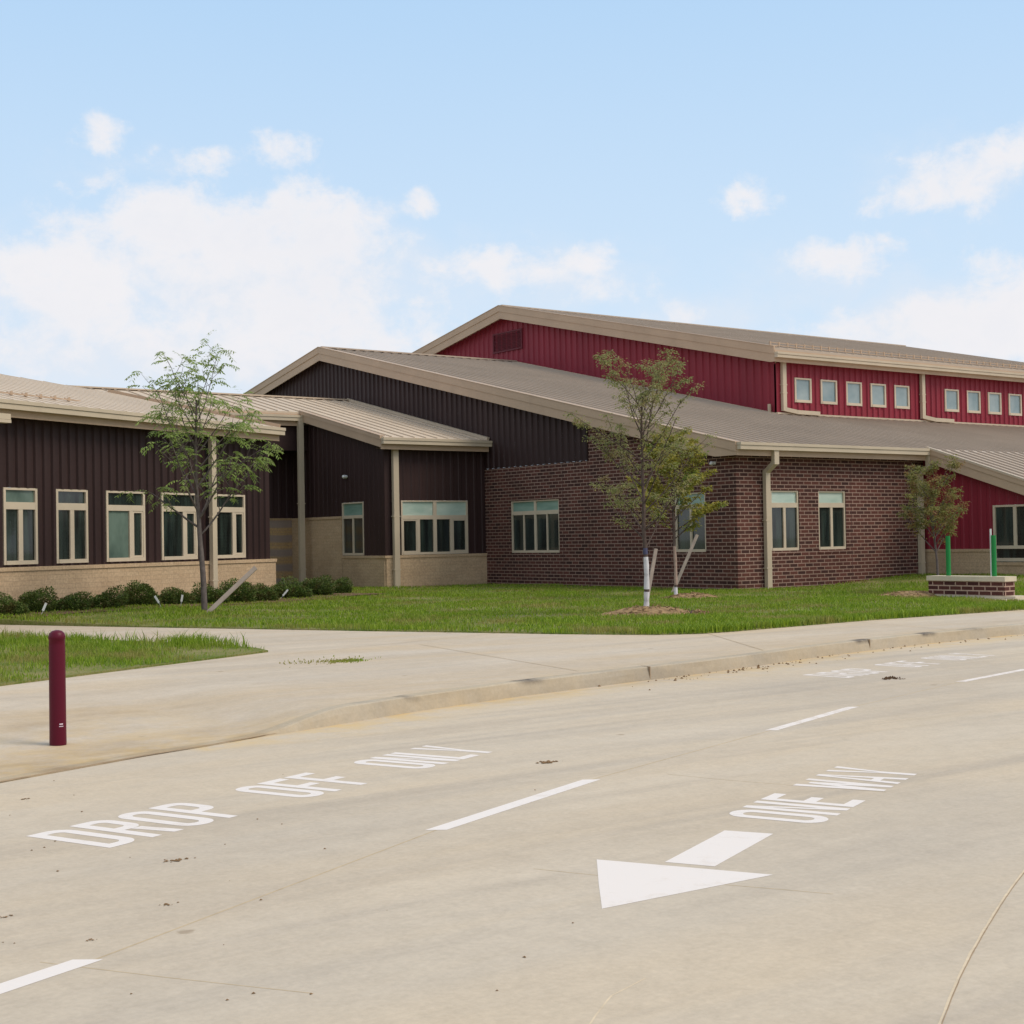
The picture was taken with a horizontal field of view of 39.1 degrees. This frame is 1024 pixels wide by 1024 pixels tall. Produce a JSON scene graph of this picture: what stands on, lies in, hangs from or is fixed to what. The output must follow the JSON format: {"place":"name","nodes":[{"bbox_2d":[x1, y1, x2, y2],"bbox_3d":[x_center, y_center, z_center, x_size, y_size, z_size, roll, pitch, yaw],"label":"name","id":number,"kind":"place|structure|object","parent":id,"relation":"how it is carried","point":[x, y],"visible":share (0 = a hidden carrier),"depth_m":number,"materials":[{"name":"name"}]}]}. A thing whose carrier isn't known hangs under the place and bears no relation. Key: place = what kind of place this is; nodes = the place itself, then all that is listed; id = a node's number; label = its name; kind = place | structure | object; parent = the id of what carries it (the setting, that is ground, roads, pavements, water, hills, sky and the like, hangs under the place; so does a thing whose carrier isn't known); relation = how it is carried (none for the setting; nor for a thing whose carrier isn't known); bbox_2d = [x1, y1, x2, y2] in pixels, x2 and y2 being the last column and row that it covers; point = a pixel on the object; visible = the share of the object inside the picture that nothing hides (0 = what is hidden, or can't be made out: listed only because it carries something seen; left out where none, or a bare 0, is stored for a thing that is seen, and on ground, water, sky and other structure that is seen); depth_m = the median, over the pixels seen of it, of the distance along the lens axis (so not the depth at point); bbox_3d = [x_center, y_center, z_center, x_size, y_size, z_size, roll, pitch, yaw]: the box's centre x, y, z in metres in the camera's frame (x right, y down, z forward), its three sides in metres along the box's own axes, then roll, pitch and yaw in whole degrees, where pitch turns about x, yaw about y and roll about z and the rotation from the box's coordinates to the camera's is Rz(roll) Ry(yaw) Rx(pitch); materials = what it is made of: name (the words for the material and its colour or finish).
{"place":"outdoors","nodes":[
{"label":"outdoors","id":0,"kind":"place"},
{"bbox_2d":[0,629,264,682],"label":"grass","id":1,"kind":"structure","parent":0,"point":[130,652],"depth_m":19.19,"materials":[{"name":"green plant"}]},
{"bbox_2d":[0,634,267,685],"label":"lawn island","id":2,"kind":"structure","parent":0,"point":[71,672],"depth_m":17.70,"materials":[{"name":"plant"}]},
{"bbox_2d":[0,625,248,647],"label":"weeds","id":3,"kind":"object","parent":2,"relation":"on","point":[139,641],"visible":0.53,"depth_m":20.84,"materials":[{"name":"green plant"}]},
{"bbox_2d":[0,634,1023,1023],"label":"road","id":4,"kind":"structure","parent":0,"point":[838,838],"depth_m":7.12,"materials":[{"name":"concrete"}]},
{"bbox_2d":[164,857,195,861],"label":"leaf litter","id":5,"kind":"object","parent":4,"relation":"on","point":[176,859],"visible":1,"depth_m":7.31,"materials":[{"name":"brown plant"}]},
{"bbox_2d":[0,623,1023,782],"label":"kerb","id":6,"kind":"structure","parent":4,"relation":"on","point":[369,709],"depth_m":15.10,"materials":[{"name":"concrete"}]},
{"bbox_2d":[43,635,1017,999],"bbox_3d":[1.802,1.834,14.560,4.848,0.019,19.734,-2,-1,26],"label":"grit","id":7,"kind":"object","parent":4,"relation":"on","point":[649,689],"visible":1,"depth_m":16.82,"materials":[{"name":"brown stone"}]},
{"bbox_2d":[537,760,557,762],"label":"leaf litter","id":8,"kind":"object","parent":4,"relation":"on","point":[547,761],"visible":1,"depth_m":10.29,"materials":[{"name":"brown plant"}]},
{"bbox_2d":[882,675,900,679],"bbox_3d":[4.164,1.810,15.777,0.256,0.030,0.166,-1,-1,-9],"label":"dirt clod","id":9,"kind":"object","parent":4,"relation":"on","point":[890,677],"visible":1,"depth_m":15.76,"materials":[{"name":"brown soil"}]},
{"bbox_2d":[0,598,1023,777],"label":"sidewalk","id":10,"kind":"structure","parent":0,"point":[121,713],"depth_m":16.07,"materials":[{"name":"concrete"}]},
{"bbox_2d":[48,630,66,745],"bbox_3d":[-3.649,1.407,11.559,0.134,0.920,0.134,0,-1,-36],"label":"bollard","id":11,"kind":"object","parent":10,"relation":"on","point":[57,701],"visible":1,"depth_m":11.51,"materials":[{"name":"red plastic"}]},
{"bbox_2d":[279,655,380,664],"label":"weeds","id":12,"kind":"object","parent":10,"relation":"on","point":[350,660],"visible":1,"depth_m":17.64,"materials":[{"name":"green plant"}]},
{"bbox_2d":[0,561,1023,634],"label":"lawn","id":13,"kind":"structure","parent":0,"point":[5,621],"depth_m":27.53,"materials":[{"name":"plant"}]},
{"bbox_2d":[0,592,384,617],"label":"planting bed","id":14,"kind":"object","parent":13,"relation":"on","point":[164,604],"visible":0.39,"depth_m":32.87,"materials":[{"name":"brown soil"}]},
{"bbox_2d":[0,592,29,615],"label":"shrub","id":15,"kind":"object","parent":14,"relation":"on","point":[10,605],"visible":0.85,"depth_m":28.44,"materials":[{"name":"green plant"}]},
{"bbox_2d":[18,586,58,611],"bbox_3d":[-9.740,1.806,29.545,0.878,0.587,0.882,-1,-1,-21],"label":"shrub","id":16,"kind":"object","parent":14,"relation":"on","point":[33,601],"visible":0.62,"depth_m":29.37,"materials":[{"name":"green plant"}]},
{"bbox_2d":[55,591,95,610],"bbox_3d":[-9.217,1.883,30.097,0.978,0.467,0.862,-1,-1,-5],"label":"shrub","id":17,"kind":"object","parent":14,"relation":"on","point":[75,600],"visible":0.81,"depth_m":29.96,"materials":[{"name":"green plant"}]},
{"bbox_2d":[92,584,128,607],"bbox_3d":[-8.738,1.849,31.068,0.885,0.561,1.007,-1,-1,10],"label":"shrub","id":18,"kind":"object","parent":14,"relation":"on","point":[106,597],"visible":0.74,"depth_m":30.97,"materials":[{"name":"green plant"}]},
{"bbox_2d":[125,580,162,604],"bbox_3d":[-8.328,1.834,32.420,0.972,0.648,0.968,-2,-1,26],"label":"shrub","id":19,"kind":"object","parent":14,"relation":"on","point":[146,590],"visible":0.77,"depth_m":32.21,"materials":[{"name":"green plant"}]},
{"bbox_2d":[160,587,197,603],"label":"shrub","id":20,"kind":"object","parent":14,"relation":"on","point":[167,596],"visible":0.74,"depth_m":33.04,"materials":[{"name":"green plant"}]},
{"bbox_2d":[190,582,230,603],"bbox_3d":[-7.203,1.936,34.107,0.970,0.585,1.105,0,-1,-33],"label":"shrub","id":21,"kind":"object","parent":14,"relation":"on","point":[214,594],"visible":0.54,"depth_m":33.83,"materials":[{"name":"green plant"}]},
{"bbox_2d":[217,578,256,602],"bbox_3d":[-6.744,1.922,35.075,1.047,0.676,1.043,-1,-1,-17],"label":"shrub","id":22,"kind":"object","parent":14,"relation":"on","point":[245,593],"visible":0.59,"depth_m":34.88,"materials":[{"name":"green plant"}]},
{"bbox_2d":[250,583,278,600],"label":"shrub","id":23,"kind":"object","parent":14,"relation":"on","point":[264,593],"visible":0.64,"depth_m":35.81,"materials":[{"name":"green plant"}]},
{"bbox_2d":[270,576,312,597],"bbox_3d":[-5.741,1.976,37.557,1.216,0.638,1.068,-1,-1,14],"label":"shrub","id":24,"kind":"object","parent":14,"relation":"on","point":[296,589],"visible":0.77,"depth_m":37.37,"materials":[{"name":"green plant"}]},
{"bbox_2d":[300,574,337,594],"bbox_3d":[-5.193,1.980,38.701,1.030,0.628,1.034,-2,-1,29],"label":"shrub","id":25,"kind":"object","parent":14,"relation":"on","point":[318,586],"visible":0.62,"depth_m":38.48,"materials":[{"name":"green plant"}]},
{"bbox_2d":[323,577,353,592],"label":"shrub","id":26,"kind":"object","parent":14,"relation":"on","point":[344,586],"visible":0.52,"depth_m":39.78,"materials":[{"name":"green plant"}]},
{"bbox_2d":[114,330,282,610],"bbox_3d":[-6.458,-0.798,29.713,3.271,5.846,3.104,0,-1,-36],"label":"young tree","id":27,"kind":"object","parent":13,"relation":"on","point":[237,426],"visible":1,"depth_m":29.62,"materials":[{"name":"green plant"}]},
{"bbox_2d":[207,566,256,612],"bbox_3d":[-5.743,1.609,29.469,1.074,1.004,0.085,-1,-1,-11],"label":"wooden stake","id":28,"kind":"object","parent":13,"relation":"on","point":[235,586],"visible":0.79,"depth_m":29.45,"materials":[{"name":"beige wood"}]},
{"bbox_2d":[563,348,716,605],"bbox_3d":[2.442,-0.524,26.733,2.402,4.985,2.482,0,-1,-36],"label":"young tree","id":29,"kind":"object","parent":13,"relation":"on","point":[642,399],"visible":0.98,"depth_m":26.73,"materials":[{"name":"green plant"}]},
{"bbox_2d":[599,604,689,615],"bbox_3d":[2.506,1.835,26.736,2.046,0.222,1.488,-1,-1,0],"label":"mulch mound","id":30,"kind":"object","parent":13,"relation":"on","point":[649,609],"visible":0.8,"depth_m":26.44,"materials":[{"name":"brown soil"}]},
{"bbox_2d":[649,548,657,596],"bbox_3d":[2.615,1.323,27.254,0.332,1.268,0.059,-1,-1,-17],"label":"wooden stake","id":31,"kind":"object","parent":13,"relation":"on","point":[652,566],"visible":0.57,"depth_m":27.25,"materials":[{"name":"beige wood"}]},
{"bbox_2d":[626,425,728,594],"bbox_3d":[3.744,-0.010,33.748,2.210,4.193,2.540,-2,-1,35],"label":"young tree","id":32,"kind":"object","parent":13,"relation":"on","point":[705,509],"visible":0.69,"depth_m":33.93,"materials":[{"name":"green plant"}]},
{"bbox_2d":[671,534,698,592],"bbox_3d":[4.354,1.344,36.383,0.776,1.564,0.069,-1,-1,-6],"label":"wooden stake","id":33,"kind":"object","parent":13,"relation":"on","point":[687,556],"visible":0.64,"depth_m":36.36,"materials":[{"name":"beige wood"}]},
{"bbox_2d":[661,591,718,598],"bbox_3d":[4.196,1.962,33.735,1.375,0.193,1.381,0,-1,-36],"label":"mulch mound","id":34,"kind":"object","parent":13,"relation":"on","point":[692,595],"visible":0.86,"depth_m":33.48,"materials":[{"name":"brown soil"}]},
{"bbox_2d":[692,609,708,614],"bbox_3d":[3.429,1.861,26.583,0.550,0.143,0.459,0,-1,-36],"label":"mulch mound","id":35,"kind":"object","parent":13,"relation":"on","point":[697,611],"visible":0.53,"depth_m":26.48,"materials":[{"name":"brown soil"}]},
{"bbox_2d":[878,590,936,597],"bbox_3d":[9.104,1.862,32.645,1.767,0.175,1.666,0,-1,-36],"label":"mulch mound","id":36,"kind":"object","parent":13,"relation":"on","point":[907,593],"visible":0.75,"depth_m":32.34,"materials":[{"name":"brown soil"}]},
{"bbox_2d":[897,454,970,574],"bbox_3d":[10.013,0.296,34.130,1.800,3.351,2.238,-1,-1,4],"label":"young tree","id":37,"kind":"object","parent":13,"relation":"on","point":[941,515],"visible":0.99,"depth_m":33.99,"materials":[{"name":"green plant"}]},
{"bbox_2d":[926,529,1023,598],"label":"sign base","id":38,"kind":"object","parent":13,"relation":"on","point":[992,586],"visible":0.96,"depth_m":31.36,"materials":[{"name":"brick"}]},
{"bbox_2d":[0,0,1023,519],"label":"sky","id":39,"kind":"structure","parent":0,"point":[286,180],"materials":[{"name":"blue"}]},
{"label":"ground","id":40,"kind":"structure","parent":0,"visible":0},
{"bbox_2d":[0,305,1023,602],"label":"school building","id":41,"kind":"structure","parent":40,"relation":"on","point":[428,463],"depth_m":44.42,"materials":[{"name":"brown metal"}]},
{"bbox_2d":[2,487,37,564],"bbox_3d":[-10.264,0.296,29.998,0.919,1.596,0.456,0,-1,-42],"label":"window","id":42,"kind":"structure","parent":41,"relation":"in","point":[19,505],"depth_m":29.97,"materials":[{"name":"glass"}]},
{"bbox_2d":[56,489,88,562],"bbox_3d":[-9.595,0.310,31.318,0.937,1.596,0.465,0,-1,-42],"label":"window","id":43,"kind":"structure","parent":41,"relation":"in","point":[72,545],"depth_m":31.30,"materials":[{"name":"glass"}]},
{"bbox_2d":[105,491,145,561],"bbox_3d":[-8.837,0.325,32.828,1.217,1.596,0.613,0,-1,-40],"label":"window","id":44,"kind":"structure","parent":41,"relation":"in","point":[124,519],"depth_m":32.82,"materials":[{"name":"glass"}]},
{"bbox_2d":[160,492,197,559],"bbox_3d":[-7.996,0.342,34.487,1.235,1.596,0.622,0,-1,-40],"label":"window","id":45,"kind":"structure","parent":41,"relation":"in","point":[179,540],"depth_m":34.48,"materials":[{"name":"glass"}]},
{"bbox_2d":[217,494,245,557],"bbox_3d":[-7.137,0.359,36.181,1.217,1.596,0.613,0,-1,-40],"label":"window","id":46,"kind":"structure","parent":41,"relation":"in","point":[231,530],"depth_m":36.26,"materials":[{"name":"glass"}]},
{"bbox_2d":[342,502,363,554],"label":"window","id":47,"kind":"structure","parent":41,"relation":"in","point":[352,512],"depth_m":46.38,"materials":[{"name":"glass"}]},
{"bbox_2d":[400,500,467,554],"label":"window","id":48,"kind":"structure","parent":41,"relation":"in","point":[437,527],"depth_m":45.84,"materials":[{"name":"glass"}]},
{"bbox_2d":[511,499,559,552],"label":"window","id":49,"kind":"structure","parent":41,"relation":"in","point":[535,523],"depth_m":44.90,"materials":[{"name":"glass"}]},
{"bbox_2d":[675,492,705,551],"bbox_3d":[4.889,0.280,39.240,0.092,1.616,1.216,0,-1,-36],"label":"window","id":50,"kind":"structure","parent":41,"relation":"in","point":[684,541],"depth_m":39.29,"materials":[{"name":"glass"}]},
{"bbox_2d":[771,490,798,550],"bbox_3d":[7.342,0.231,38.881,1.086,1.616,0.092,0,-1,-36],"label":"window","id":51,"kind":"structure","parent":41,"relation":"in","point":[784,504],"depth_m":38.87,"materials":[{"name":"glass"}]},
{"bbox_2d":[794,378,811,402],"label":"window","id":52,"kind":"structure","parent":41,"relation":"in","point":[802,386],"depth_m":49.64,"materials":[{"name":"glass"}]},
{"bbox_2d":[820,380,837,404],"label":"window","id":53,"kind":"structure","parent":41,"relation":"in","point":[828,388],"depth_m":50.41,"materials":[{"name":"glass"}]},
{"bbox_2d":[818,491,845,549],"bbox_3d":[8.857,0.225,39.985,1.116,1.616,0.092,0,-1,-36],"label":"window","id":54,"kind":"structure","parent":41,"relation":"in","point":[831,504],"depth_m":39.98,"materials":[{"name":"glass"}]},
{"bbox_2d":[846,381,861,405],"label":"window","id":55,"kind":"structure","parent":41,"relation":"in","point":[853,390],"depth_m":51.19,"materials":[{"name":"glass"}]},
{"bbox_2d":[870,383,885,407],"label":"window","id":56,"kind":"structure","parent":41,"relation":"in","point":[877,392],"depth_m":51.96,"materials":[{"name":"glass"}]},
{"bbox_2d":[894,385,909,408],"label":"window","id":57,"kind":"structure","parent":41,"relation":"in","point":[901,395],"depth_m":52.74,"materials":[{"name":"glass"}]},
{"bbox_2d":[944,389,958,411],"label":"window","id":58,"kind":"structure","parent":41,"relation":"in","point":[951,396],"depth_m":54.44,"materials":[{"name":"glass"}]},
{"bbox_2d":[967,391,980,413],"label":"window","id":59,"kind":"structure","parent":41,"relation":"in","point":[973,397],"depth_m":55.25,"materials":[{"name":"glass"}]},
{"bbox_2d":[987,392,1001,414],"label":"window","id":60,"kind":"structure","parent":41,"relation":"in","point":[994,404],"depth_m":56.01,"materials":[{"name":"glass"}]},
{"bbox_2d":[993,504,1023,560],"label":"window","id":61,"kind":"structure","parent":41,"relation":"in","point":[1008,520],"depth_m":39.95,"materials":[{"name":"glass"}]},
{"bbox_2d":[1008,394,1021,415],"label":"window","id":62,"kind":"structure","parent":41,"relation":"in","point":[1014,400],"depth_m":56.78,"materials":[{"name":"glass"}]}
]}

